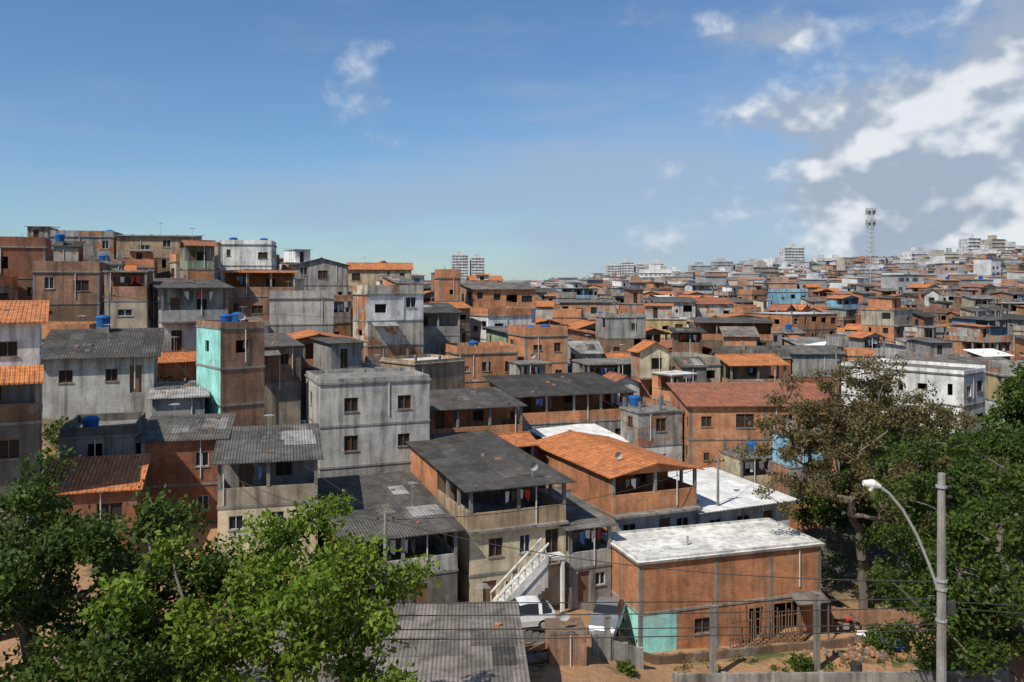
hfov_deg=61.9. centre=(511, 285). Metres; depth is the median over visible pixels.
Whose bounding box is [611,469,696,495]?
posts
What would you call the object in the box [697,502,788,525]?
walls
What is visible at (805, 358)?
rendered house
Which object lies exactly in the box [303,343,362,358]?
posts
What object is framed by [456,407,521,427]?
posts
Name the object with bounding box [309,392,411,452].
windows
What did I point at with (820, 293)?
rendered house
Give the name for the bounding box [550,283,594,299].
rendered house
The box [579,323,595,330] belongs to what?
walls
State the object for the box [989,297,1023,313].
rendered house
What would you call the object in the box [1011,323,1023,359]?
rendered house
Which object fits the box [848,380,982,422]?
windows
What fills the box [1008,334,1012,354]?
rendered house
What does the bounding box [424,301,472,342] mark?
brick house
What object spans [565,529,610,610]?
walls
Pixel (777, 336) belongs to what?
rendered house
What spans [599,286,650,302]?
rendered house
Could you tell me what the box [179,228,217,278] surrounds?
brick house
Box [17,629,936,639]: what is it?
power line
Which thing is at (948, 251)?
apartment block
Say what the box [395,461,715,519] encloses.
power line
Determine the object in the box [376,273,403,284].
rendered house
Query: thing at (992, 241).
apartment tower
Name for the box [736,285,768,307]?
brick house
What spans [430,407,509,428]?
walls
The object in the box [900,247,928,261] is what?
apartment block
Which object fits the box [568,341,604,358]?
rendered house
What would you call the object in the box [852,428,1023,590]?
shade tree
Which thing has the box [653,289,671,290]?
brick house
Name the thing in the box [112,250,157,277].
rendered house
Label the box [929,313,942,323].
brick house
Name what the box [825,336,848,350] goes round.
rendered house
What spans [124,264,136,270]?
brick house
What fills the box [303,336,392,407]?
house
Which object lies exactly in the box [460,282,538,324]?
brick house
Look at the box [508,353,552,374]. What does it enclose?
rendered house
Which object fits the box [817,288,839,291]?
brick house
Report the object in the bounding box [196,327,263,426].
walls
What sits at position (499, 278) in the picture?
white house
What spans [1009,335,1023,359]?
brick house
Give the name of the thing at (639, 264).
apartment tower
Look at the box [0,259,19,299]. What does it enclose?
brick house
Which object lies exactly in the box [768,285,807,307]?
light blue house
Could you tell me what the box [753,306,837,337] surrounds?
brick house
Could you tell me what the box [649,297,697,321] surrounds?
rendered house
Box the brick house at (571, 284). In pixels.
[565,282,596,293]
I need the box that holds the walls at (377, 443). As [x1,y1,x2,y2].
[306,377,429,477]
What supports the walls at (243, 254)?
on the ground
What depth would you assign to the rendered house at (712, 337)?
124.68 m
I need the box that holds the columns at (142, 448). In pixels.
[141,443,144,453]
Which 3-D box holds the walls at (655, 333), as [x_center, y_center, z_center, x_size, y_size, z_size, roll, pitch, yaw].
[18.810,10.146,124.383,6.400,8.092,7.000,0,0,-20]
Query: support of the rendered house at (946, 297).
on the ground
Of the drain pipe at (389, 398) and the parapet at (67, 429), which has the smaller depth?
the parapet at (67, 429)
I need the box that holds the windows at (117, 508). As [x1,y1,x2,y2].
[97,502,123,522]
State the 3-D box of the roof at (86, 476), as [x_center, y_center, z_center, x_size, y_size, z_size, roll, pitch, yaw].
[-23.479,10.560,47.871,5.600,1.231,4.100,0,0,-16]
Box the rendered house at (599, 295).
[595,294,610,296]
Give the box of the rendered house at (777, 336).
[773,328,782,345]
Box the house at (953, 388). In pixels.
[841,367,984,434]
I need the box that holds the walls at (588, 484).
[535,446,696,539]
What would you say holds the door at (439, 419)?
attached to the walls at (500, 416)
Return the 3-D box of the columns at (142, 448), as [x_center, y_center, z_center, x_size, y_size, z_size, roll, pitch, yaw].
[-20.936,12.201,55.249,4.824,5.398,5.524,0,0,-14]
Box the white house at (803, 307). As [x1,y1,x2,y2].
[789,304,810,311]
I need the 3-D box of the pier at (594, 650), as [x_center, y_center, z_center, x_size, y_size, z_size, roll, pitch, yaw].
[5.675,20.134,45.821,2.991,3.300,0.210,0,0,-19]
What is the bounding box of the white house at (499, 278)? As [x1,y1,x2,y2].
[466,276,503,281]
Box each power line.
[1,624,936,629]
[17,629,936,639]
[67,607,936,615]
[77,598,936,603]
[109,295,383,516]
[111,295,480,317]
[233,477,375,520]
[388,520,933,581]
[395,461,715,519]
[490,314,716,458]
[953,601,1023,605]
[956,608,1023,613]
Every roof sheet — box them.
[0,303,23,309]
[49,332,117,348]
[99,467,123,483]
[155,382,197,389]
[162,280,207,283]
[170,417,229,433]
[281,426,315,444]
[374,485,443,521]
[430,393,469,407]
[434,436,530,477]
[552,378,575,381]
[566,513,598,524]
[692,471,730,484]
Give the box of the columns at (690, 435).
[670,395,839,479]
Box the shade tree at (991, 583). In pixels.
[858,432,1023,681]
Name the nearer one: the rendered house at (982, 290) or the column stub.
the column stub
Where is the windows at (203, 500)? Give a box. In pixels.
[194,452,209,511]
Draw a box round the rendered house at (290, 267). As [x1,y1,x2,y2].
[281,259,294,270]
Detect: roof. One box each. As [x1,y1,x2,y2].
[0,300,48,322]
[41,453,151,494]
[42,328,164,359]
[49,235,115,237]
[57,419,147,439]
[113,235,204,236]
[134,413,236,442]
[146,380,209,399]
[150,279,234,287]
[196,325,264,329]
[211,423,323,464]
[219,270,297,272]
[222,244,276,247]
[268,297,334,298]
[287,330,367,342]
[292,258,350,266]
[305,370,430,384]
[318,470,465,542]
[346,263,413,270]
[405,430,575,492]
[423,302,463,312]
[430,387,527,410]
[441,349,518,354]
[482,372,636,397]
[507,333,568,336]
[523,487,618,530]
[535,318,569,325]
[536,431,704,478]
[568,320,595,328]
[569,358,630,364]
[601,520,824,564]
[646,328,671,334]
[666,382,843,406]
[668,467,798,513]
[669,364,721,366]
[712,354,789,365]
[844,361,983,375]
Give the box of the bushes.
[42,374,1023,677]
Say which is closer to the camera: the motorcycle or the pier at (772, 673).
the pier at (772, 673)
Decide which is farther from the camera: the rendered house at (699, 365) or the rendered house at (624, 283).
the rendered house at (624, 283)
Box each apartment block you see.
[638,264,648,271]
[639,264,671,279]
[672,267,680,272]
[688,262,710,271]
[710,258,733,269]
[720,267,741,274]
[733,261,747,268]
[743,259,758,266]
[743,262,778,275]
[766,257,791,266]
[778,262,794,271]
[810,255,831,263]
[832,255,839,262]
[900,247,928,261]
[916,250,959,266]
[918,256,958,265]
[944,248,957,254]
[972,245,996,256]
[1007,242,1023,249]
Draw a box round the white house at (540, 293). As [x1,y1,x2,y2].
[535,288,559,300]
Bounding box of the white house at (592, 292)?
[589,289,597,296]
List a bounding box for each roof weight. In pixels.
[62,469,122,486]
[75,344,116,352]
[161,384,189,392]
[182,417,220,431]
[263,436,271,453]
[350,488,419,523]
[460,436,551,478]
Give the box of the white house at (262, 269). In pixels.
[237,269,289,270]
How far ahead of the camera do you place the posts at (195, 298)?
75.39 m
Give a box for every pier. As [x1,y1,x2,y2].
[522,630,544,642]
[591,632,643,668]
[655,635,854,664]
[672,669,968,681]
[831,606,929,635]
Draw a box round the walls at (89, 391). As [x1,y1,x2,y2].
[43,357,157,419]
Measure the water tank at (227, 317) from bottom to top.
0.825 m
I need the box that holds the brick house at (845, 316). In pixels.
[822,307,855,327]
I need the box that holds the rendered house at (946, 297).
[939,290,956,307]
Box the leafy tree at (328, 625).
[77,487,447,681]
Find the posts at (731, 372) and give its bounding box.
[723,364,785,379]
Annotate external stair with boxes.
[490,538,565,612]
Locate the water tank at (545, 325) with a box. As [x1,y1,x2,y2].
[527,324,549,326]
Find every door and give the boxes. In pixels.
[48,311,51,321]
[130,365,141,392]
[170,298,179,309]
[239,278,245,286]
[239,463,252,487]
[358,543,426,601]
[435,411,443,428]
[454,484,495,601]
[523,397,530,412]
[578,571,588,601]
[659,518,669,527]
[728,367,733,378]
[764,510,771,518]
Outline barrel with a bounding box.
[850,661,862,671]
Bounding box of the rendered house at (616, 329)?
[595,303,646,351]
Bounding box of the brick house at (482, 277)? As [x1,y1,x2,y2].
[467,274,497,281]
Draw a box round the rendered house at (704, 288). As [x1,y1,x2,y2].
[683,283,714,294]
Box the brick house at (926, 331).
[915,326,946,339]
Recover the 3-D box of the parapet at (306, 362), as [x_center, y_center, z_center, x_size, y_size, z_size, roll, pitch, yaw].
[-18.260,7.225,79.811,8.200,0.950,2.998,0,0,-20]
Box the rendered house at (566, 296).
[547,292,576,303]
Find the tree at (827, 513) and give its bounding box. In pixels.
[789,468,888,553]
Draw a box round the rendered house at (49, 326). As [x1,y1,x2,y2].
[42,315,95,364]
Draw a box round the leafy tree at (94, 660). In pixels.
[0,616,209,681]
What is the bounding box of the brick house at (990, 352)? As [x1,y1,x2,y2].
[963,347,1014,359]
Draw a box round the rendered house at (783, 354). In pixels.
[712,344,791,380]
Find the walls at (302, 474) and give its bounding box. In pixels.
[218,460,317,570]
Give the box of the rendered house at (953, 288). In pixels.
[927,284,957,292]
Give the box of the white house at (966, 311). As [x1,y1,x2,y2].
[958,307,987,316]
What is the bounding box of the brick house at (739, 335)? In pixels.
[719,326,759,345]
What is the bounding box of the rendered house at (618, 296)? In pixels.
[613,290,623,312]
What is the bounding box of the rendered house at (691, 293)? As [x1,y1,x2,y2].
[682,291,703,294]
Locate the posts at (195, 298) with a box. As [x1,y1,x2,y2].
[161,288,227,309]
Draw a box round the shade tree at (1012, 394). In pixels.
[988,352,1023,442]
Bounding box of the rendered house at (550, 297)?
[544,294,559,308]
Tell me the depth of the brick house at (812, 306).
206.09 m
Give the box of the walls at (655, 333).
[646,329,669,342]
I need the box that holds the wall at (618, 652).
[597,635,638,667]
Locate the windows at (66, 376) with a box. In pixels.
[58,369,118,383]
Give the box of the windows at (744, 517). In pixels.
[710,514,749,522]
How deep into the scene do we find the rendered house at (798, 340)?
141.50 m
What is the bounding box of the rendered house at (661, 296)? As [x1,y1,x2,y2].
[653,295,671,296]
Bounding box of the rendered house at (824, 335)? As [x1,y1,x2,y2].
[814,331,833,338]
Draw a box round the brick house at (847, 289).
[840,286,853,291]
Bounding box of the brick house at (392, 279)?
[380,267,418,284]
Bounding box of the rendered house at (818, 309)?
[803,307,828,312]
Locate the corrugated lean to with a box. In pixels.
[788,590,830,641]
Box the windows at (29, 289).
[27,287,32,296]
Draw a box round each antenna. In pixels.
[408,481,417,506]
[566,489,574,515]
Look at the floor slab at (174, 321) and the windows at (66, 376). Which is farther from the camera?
the floor slab at (174, 321)
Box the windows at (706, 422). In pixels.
[680,408,792,463]
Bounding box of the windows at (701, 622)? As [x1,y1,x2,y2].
[694,617,708,634]
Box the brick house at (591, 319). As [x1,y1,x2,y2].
[584,312,601,320]
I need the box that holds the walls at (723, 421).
[670,388,836,486]
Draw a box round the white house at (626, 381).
[603,362,643,405]
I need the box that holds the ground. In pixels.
[0,383,1023,681]
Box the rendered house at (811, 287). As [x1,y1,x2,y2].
[802,284,820,296]
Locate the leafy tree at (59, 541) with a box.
[0,441,234,681]
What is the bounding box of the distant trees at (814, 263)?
[507,246,1023,287]
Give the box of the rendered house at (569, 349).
[561,323,572,372]
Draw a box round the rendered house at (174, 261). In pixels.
[169,254,179,277]
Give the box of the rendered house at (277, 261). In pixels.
[276,254,279,269]
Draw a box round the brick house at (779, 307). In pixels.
[767,304,795,311]
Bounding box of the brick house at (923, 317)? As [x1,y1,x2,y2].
[912,309,936,326]
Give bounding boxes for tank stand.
[96,327,109,332]
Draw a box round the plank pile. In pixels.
[524,640,548,663]
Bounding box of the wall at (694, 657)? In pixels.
[644,637,850,664]
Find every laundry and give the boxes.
[184,291,212,301]
[237,276,245,283]
[251,466,261,478]
[382,539,414,554]
[448,412,455,422]
[505,489,529,502]
[536,398,551,407]
[573,529,599,544]
[593,367,617,373]
[626,477,639,488]
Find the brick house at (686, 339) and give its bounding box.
[666,327,707,353]
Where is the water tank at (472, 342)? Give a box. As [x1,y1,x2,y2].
[468,340,477,345]
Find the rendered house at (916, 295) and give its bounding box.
[901,293,918,306]
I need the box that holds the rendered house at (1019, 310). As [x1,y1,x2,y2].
[1014,305,1023,314]
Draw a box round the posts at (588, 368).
[583,364,619,372]
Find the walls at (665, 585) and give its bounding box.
[603,541,817,648]
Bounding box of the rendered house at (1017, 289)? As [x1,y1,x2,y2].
[1007,286,1023,291]
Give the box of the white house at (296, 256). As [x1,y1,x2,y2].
[279,249,312,269]
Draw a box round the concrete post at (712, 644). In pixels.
[709,599,716,672]
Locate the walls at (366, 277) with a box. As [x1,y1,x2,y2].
[348,270,410,291]
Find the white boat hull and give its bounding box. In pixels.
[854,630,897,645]
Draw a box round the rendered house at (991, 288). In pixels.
[960,284,996,294]
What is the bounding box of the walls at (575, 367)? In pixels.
[570,361,630,377]
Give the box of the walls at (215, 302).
[153,286,222,350]
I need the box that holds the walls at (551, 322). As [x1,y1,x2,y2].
[538,320,567,325]
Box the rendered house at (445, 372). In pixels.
[379,348,465,389]
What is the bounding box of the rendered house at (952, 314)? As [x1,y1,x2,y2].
[945,311,959,322]
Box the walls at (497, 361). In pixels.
[442,351,515,387]
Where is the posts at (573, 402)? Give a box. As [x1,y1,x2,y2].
[517,393,627,413]
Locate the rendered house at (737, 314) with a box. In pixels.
[718,312,765,317]
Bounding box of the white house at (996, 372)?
[984,360,1023,435]
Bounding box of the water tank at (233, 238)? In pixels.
[229,237,267,239]
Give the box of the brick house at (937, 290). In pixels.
[919,289,949,306]
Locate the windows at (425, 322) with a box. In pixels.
[423,317,428,325]
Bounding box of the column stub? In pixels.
[444,340,515,346]
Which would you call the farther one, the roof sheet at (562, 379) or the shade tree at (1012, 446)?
the roof sheet at (562, 379)
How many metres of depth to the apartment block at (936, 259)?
526.99 m
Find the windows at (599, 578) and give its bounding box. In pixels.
[572,530,606,586]
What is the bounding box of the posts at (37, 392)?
[35,384,39,402]
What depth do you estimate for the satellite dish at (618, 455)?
59.63 m
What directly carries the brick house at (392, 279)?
on the ground
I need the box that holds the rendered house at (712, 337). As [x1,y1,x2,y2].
[691,309,774,352]
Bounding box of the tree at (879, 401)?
[731,353,1013,608]
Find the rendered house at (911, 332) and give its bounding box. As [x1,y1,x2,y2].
[903,322,948,337]
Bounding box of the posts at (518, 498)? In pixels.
[446,477,565,513]
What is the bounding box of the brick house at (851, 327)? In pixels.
[842,323,860,330]
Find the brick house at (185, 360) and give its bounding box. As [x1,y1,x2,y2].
[158,350,195,381]
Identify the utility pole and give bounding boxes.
[103,291,115,315]
[376,511,394,598]
[711,455,724,505]
[832,345,839,393]
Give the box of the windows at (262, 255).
[227,249,276,259]
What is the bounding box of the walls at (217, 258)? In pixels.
[180,243,220,280]
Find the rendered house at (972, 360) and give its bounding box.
[900,356,1008,364]
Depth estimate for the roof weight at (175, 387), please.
62.36 m
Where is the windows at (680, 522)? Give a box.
[623,473,688,530]
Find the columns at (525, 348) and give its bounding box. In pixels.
[508,334,567,372]
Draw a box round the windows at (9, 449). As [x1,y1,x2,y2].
[0,341,42,460]
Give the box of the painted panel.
[621,605,676,652]
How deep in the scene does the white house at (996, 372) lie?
81.78 m
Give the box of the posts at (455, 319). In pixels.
[437,313,459,325]
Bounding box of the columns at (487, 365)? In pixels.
[456,353,517,386]
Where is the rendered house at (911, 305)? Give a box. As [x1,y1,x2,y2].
[904,299,921,309]
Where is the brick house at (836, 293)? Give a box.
[825,292,850,304]
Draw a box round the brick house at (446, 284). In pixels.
[433,264,460,300]
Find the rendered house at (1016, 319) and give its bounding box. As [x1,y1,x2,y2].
[980,314,1023,333]
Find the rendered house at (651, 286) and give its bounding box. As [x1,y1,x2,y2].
[641,282,671,292]
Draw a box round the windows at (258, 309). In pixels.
[232,279,274,313]
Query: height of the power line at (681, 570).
1.992 m
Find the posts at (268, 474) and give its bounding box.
[218,460,317,488]
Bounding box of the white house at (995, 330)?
[949,316,1008,350]
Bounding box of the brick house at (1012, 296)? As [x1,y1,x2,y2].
[990,291,1023,301]
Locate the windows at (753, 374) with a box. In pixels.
[748,367,756,376]
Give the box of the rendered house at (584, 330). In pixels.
[574,329,594,333]
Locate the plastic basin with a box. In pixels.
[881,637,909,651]
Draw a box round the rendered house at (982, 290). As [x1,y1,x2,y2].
[967,286,986,294]
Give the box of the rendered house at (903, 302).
[876,295,912,304]
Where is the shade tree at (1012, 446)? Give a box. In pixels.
[900,411,1023,558]
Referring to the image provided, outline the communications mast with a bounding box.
[865,208,876,284]
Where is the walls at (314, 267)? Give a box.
[295,258,347,306]
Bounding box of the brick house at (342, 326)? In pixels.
[334,295,352,336]
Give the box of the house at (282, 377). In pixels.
[244,322,304,424]
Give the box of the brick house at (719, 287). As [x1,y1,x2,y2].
[717,284,737,290]
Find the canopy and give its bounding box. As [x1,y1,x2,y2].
[0,365,43,384]
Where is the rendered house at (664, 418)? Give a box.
[619,387,683,471]
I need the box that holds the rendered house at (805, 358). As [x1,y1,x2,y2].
[778,345,846,397]
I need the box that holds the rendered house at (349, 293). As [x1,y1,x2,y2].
[348,291,352,306]
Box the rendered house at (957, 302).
[954,297,961,307]
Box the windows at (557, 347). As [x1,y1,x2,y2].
[510,339,561,372]
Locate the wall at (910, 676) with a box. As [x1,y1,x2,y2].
[678,670,1010,681]
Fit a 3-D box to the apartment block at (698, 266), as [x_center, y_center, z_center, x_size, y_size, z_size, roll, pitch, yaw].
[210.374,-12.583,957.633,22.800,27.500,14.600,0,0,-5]
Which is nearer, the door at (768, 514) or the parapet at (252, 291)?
the door at (768, 514)
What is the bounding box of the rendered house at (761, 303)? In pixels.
[753,293,772,311]
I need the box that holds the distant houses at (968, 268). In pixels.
[411,249,1023,293]
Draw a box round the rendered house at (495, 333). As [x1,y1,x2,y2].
[482,315,507,342]
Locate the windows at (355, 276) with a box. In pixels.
[352,270,404,280]
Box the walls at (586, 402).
[489,382,620,449]
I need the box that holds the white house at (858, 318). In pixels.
[855,302,867,323]
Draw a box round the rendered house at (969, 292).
[957,289,977,296]
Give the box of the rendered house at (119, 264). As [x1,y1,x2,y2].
[90,248,125,270]
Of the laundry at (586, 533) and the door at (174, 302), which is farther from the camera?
the door at (174, 302)
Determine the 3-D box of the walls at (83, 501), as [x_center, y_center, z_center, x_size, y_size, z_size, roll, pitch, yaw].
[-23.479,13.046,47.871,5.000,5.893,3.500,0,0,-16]
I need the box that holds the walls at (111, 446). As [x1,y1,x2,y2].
[59,430,141,457]
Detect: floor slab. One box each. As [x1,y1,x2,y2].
[0,359,42,425]
[116,257,169,259]
[146,482,217,487]
[153,319,195,322]
[196,363,264,406]
[217,500,318,509]
[221,265,276,267]
[223,295,269,296]
[271,324,333,325]
[304,285,348,285]
[305,413,429,469]
[321,542,458,582]
[423,334,459,335]
[437,477,568,577]
[465,380,487,381]
[522,419,620,425]
[552,484,702,519]
[565,549,611,570]
[611,590,790,615]
[682,424,834,473]
[841,393,984,407]
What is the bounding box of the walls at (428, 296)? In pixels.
[423,292,433,302]
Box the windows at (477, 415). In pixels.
[472,409,483,421]
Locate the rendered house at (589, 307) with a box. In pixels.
[558,300,617,319]
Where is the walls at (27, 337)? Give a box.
[0,323,41,554]
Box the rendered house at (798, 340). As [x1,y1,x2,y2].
[782,337,825,344]
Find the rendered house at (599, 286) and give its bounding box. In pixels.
[585,284,613,288]
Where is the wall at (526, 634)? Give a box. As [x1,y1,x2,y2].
[525,631,540,641]
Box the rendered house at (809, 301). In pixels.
[800,297,824,307]
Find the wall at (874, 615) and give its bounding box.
[836,607,934,635]
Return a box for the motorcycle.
[832,614,861,633]
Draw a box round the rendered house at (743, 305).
[733,304,755,313]
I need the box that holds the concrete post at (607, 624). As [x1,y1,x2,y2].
[603,609,610,660]
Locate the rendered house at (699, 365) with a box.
[673,357,708,381]
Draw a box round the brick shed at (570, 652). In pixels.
[545,611,586,666]
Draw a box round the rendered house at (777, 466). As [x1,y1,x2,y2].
[770,420,824,530]
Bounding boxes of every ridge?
[568,430,659,463]
[714,353,773,354]
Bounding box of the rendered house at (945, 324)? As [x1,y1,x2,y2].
[933,323,951,325]
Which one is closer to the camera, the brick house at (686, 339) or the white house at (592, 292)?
the brick house at (686, 339)
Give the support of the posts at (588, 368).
on the parapet
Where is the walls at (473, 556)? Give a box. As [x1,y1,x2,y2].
[411,448,565,604]
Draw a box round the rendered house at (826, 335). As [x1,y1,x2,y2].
[823,334,845,337]
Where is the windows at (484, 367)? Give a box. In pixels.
[465,361,508,372]
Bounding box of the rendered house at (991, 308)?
[975,304,1011,313]
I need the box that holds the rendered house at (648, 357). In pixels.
[627,339,672,404]
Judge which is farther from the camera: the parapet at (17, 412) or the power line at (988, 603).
the parapet at (17, 412)
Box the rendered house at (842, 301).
[826,295,858,313]
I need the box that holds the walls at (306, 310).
[270,299,333,333]
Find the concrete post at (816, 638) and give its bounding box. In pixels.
[812,587,820,670]
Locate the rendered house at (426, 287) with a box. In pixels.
[410,284,430,291]
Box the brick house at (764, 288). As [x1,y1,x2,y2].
[761,287,771,307]
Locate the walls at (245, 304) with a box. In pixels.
[223,273,292,322]
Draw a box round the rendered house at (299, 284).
[278,270,304,290]
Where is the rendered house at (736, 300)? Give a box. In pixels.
[712,297,752,314]
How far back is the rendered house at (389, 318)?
89.77 m
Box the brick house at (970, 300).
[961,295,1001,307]
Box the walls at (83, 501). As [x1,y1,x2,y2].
[41,478,145,553]
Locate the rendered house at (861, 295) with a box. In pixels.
[852,291,877,303]
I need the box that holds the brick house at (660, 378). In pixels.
[650,370,698,405]
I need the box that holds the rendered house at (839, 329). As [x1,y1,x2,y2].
[837,327,844,331]
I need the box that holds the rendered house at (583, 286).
[558,284,587,287]
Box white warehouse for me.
[806,341,905,358]
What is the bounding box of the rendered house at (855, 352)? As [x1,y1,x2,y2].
[843,347,876,360]
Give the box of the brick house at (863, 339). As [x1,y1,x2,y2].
[846,330,887,358]
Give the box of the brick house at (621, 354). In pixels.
[602,344,630,357]
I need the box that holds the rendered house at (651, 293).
[643,291,679,296]
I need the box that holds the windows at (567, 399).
[564,395,620,435]
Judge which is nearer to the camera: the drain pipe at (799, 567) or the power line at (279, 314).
the drain pipe at (799, 567)
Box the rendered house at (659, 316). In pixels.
[643,303,686,341]
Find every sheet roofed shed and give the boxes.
[211,599,389,681]
[375,583,529,681]
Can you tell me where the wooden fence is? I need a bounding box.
[728,598,802,648]
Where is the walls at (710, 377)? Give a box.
[669,366,719,381]
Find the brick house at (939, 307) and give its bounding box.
[922,300,959,323]
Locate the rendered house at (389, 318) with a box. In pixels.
[351,277,424,364]
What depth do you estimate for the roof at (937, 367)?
91.07 m
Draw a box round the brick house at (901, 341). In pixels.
[894,330,911,344]
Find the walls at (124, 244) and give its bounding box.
[116,236,201,277]
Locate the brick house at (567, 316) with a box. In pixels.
[552,309,583,324]
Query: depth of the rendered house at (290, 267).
128.97 m
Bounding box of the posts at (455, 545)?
[401,532,457,559]
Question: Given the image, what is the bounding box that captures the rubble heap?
[804,642,921,669]
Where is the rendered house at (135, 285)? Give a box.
[103,270,154,327]
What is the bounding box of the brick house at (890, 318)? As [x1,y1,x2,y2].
[860,296,915,343]
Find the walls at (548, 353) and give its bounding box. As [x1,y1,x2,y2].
[509,334,565,372]
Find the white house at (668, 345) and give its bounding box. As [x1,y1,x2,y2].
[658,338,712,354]
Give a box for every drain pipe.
[94,439,95,455]
[134,358,134,388]
[200,440,200,477]
[223,465,223,504]
[245,330,245,361]
[389,383,389,414]
[536,486,536,523]
[594,528,594,564]
[677,471,677,504]
[799,549,799,586]
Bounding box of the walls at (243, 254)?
[221,245,275,280]
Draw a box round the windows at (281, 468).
[228,461,292,531]
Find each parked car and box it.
[511,596,556,630]
[587,596,624,638]
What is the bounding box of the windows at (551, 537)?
[488,528,559,584]
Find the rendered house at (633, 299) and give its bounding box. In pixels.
[617,288,654,313]
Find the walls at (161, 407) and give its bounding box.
[152,397,204,415]
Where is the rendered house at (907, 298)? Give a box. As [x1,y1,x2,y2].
[880,294,914,300]
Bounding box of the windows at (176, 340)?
[171,299,206,350]
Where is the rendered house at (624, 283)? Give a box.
[608,280,641,288]
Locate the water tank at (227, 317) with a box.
[219,312,243,321]
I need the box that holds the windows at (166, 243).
[139,239,194,249]
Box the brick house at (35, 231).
[25,226,60,239]
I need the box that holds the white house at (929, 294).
[920,289,939,309]
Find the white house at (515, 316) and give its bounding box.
[470,307,532,341]
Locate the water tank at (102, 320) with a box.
[95,315,110,326]
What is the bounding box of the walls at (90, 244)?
[50,237,115,260]
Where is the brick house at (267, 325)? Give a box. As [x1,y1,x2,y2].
[244,317,272,332]
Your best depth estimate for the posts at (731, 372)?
93.06 m
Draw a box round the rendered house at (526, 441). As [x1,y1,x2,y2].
[496,431,539,455]
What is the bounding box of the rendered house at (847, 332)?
[837,331,855,334]
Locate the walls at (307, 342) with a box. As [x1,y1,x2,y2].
[296,335,329,398]
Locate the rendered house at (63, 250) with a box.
[52,231,85,260]
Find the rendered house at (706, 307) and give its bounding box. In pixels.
[693,298,734,316]
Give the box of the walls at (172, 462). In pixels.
[145,440,217,523]
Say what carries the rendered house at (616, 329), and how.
on the ground
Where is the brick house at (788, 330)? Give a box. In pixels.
[774,321,805,344]
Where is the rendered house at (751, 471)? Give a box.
[719,431,772,488]
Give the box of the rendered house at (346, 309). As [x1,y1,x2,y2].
[345,304,352,336]
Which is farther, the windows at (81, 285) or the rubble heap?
the windows at (81, 285)
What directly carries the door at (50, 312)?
in the brick tenement at (71, 290)
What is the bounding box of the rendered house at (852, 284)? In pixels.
[847,278,869,290]
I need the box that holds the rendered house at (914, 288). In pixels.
[905,284,941,292]
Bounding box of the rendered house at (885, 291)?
[869,288,902,297]
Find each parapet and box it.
[0,402,39,422]
[50,230,122,236]
[59,412,145,436]
[153,278,183,278]
[158,309,227,320]
[196,320,263,326]
[218,477,317,506]
[219,240,275,245]
[223,287,294,295]
[270,290,333,297]
[301,358,362,369]
[306,367,429,382]
[366,534,457,577]
[423,325,459,334]
[430,419,521,433]
[437,486,565,530]
[442,342,516,352]
[508,324,567,335]
[510,401,620,423]
[565,536,610,567]
[601,518,820,561]
[612,476,696,514]
[669,352,719,364]
[720,375,784,381]
[841,358,984,373]
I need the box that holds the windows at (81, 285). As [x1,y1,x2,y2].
[43,277,103,314]
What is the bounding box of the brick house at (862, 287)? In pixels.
[856,284,880,291]
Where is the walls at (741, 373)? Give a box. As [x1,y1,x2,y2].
[713,360,770,378]
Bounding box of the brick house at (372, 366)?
[341,354,377,369]
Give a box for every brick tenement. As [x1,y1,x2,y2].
[0,233,52,299]
[31,254,106,321]
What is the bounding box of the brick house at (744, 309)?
[733,306,760,313]
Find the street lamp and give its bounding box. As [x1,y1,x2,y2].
[862,472,955,681]
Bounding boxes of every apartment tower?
[451,251,468,279]
[470,254,484,275]
[605,262,620,275]
[619,259,633,275]
[634,261,649,273]
[648,259,663,268]
[779,244,804,264]
[958,234,981,254]
[980,235,1005,250]
[1005,240,1015,249]
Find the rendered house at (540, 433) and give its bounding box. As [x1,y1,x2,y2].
[529,424,628,442]
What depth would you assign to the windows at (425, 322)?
100.54 m
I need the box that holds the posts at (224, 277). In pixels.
[223,273,294,286]
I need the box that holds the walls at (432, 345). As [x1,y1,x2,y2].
[423,313,459,354]
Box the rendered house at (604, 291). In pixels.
[598,289,610,293]
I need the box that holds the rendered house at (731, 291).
[714,285,740,296]
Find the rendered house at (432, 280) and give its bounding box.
[431,272,434,291]
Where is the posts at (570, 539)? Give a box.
[568,526,610,553]
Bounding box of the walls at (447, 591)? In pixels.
[318,516,457,601]
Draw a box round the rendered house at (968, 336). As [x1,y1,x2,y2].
[943,323,1012,359]
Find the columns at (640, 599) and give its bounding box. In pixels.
[601,539,820,646]
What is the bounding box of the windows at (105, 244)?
[102,240,108,248]
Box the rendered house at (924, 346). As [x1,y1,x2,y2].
[897,337,970,359]
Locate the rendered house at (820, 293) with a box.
[811,289,834,301]
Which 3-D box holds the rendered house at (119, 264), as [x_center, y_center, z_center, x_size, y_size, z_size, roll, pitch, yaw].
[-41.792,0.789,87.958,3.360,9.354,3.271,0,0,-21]
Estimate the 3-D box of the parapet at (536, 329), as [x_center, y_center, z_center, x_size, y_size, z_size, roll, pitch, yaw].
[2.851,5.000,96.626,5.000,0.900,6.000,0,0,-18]
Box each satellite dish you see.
[238,313,245,321]
[529,462,537,476]
[615,452,621,458]
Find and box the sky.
[0,0,1023,281]
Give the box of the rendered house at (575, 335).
[548,318,597,340]
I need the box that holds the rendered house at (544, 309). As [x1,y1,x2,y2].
[535,301,554,318]
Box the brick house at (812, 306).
[811,305,826,307]
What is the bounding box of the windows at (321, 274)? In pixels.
[299,267,327,278]
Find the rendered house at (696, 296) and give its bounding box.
[674,295,705,297]
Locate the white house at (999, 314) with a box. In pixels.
[971,308,1003,326]
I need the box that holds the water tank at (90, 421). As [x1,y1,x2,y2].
[81,415,99,426]
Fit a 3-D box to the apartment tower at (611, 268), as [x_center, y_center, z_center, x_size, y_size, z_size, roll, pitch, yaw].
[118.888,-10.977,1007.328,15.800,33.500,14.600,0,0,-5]

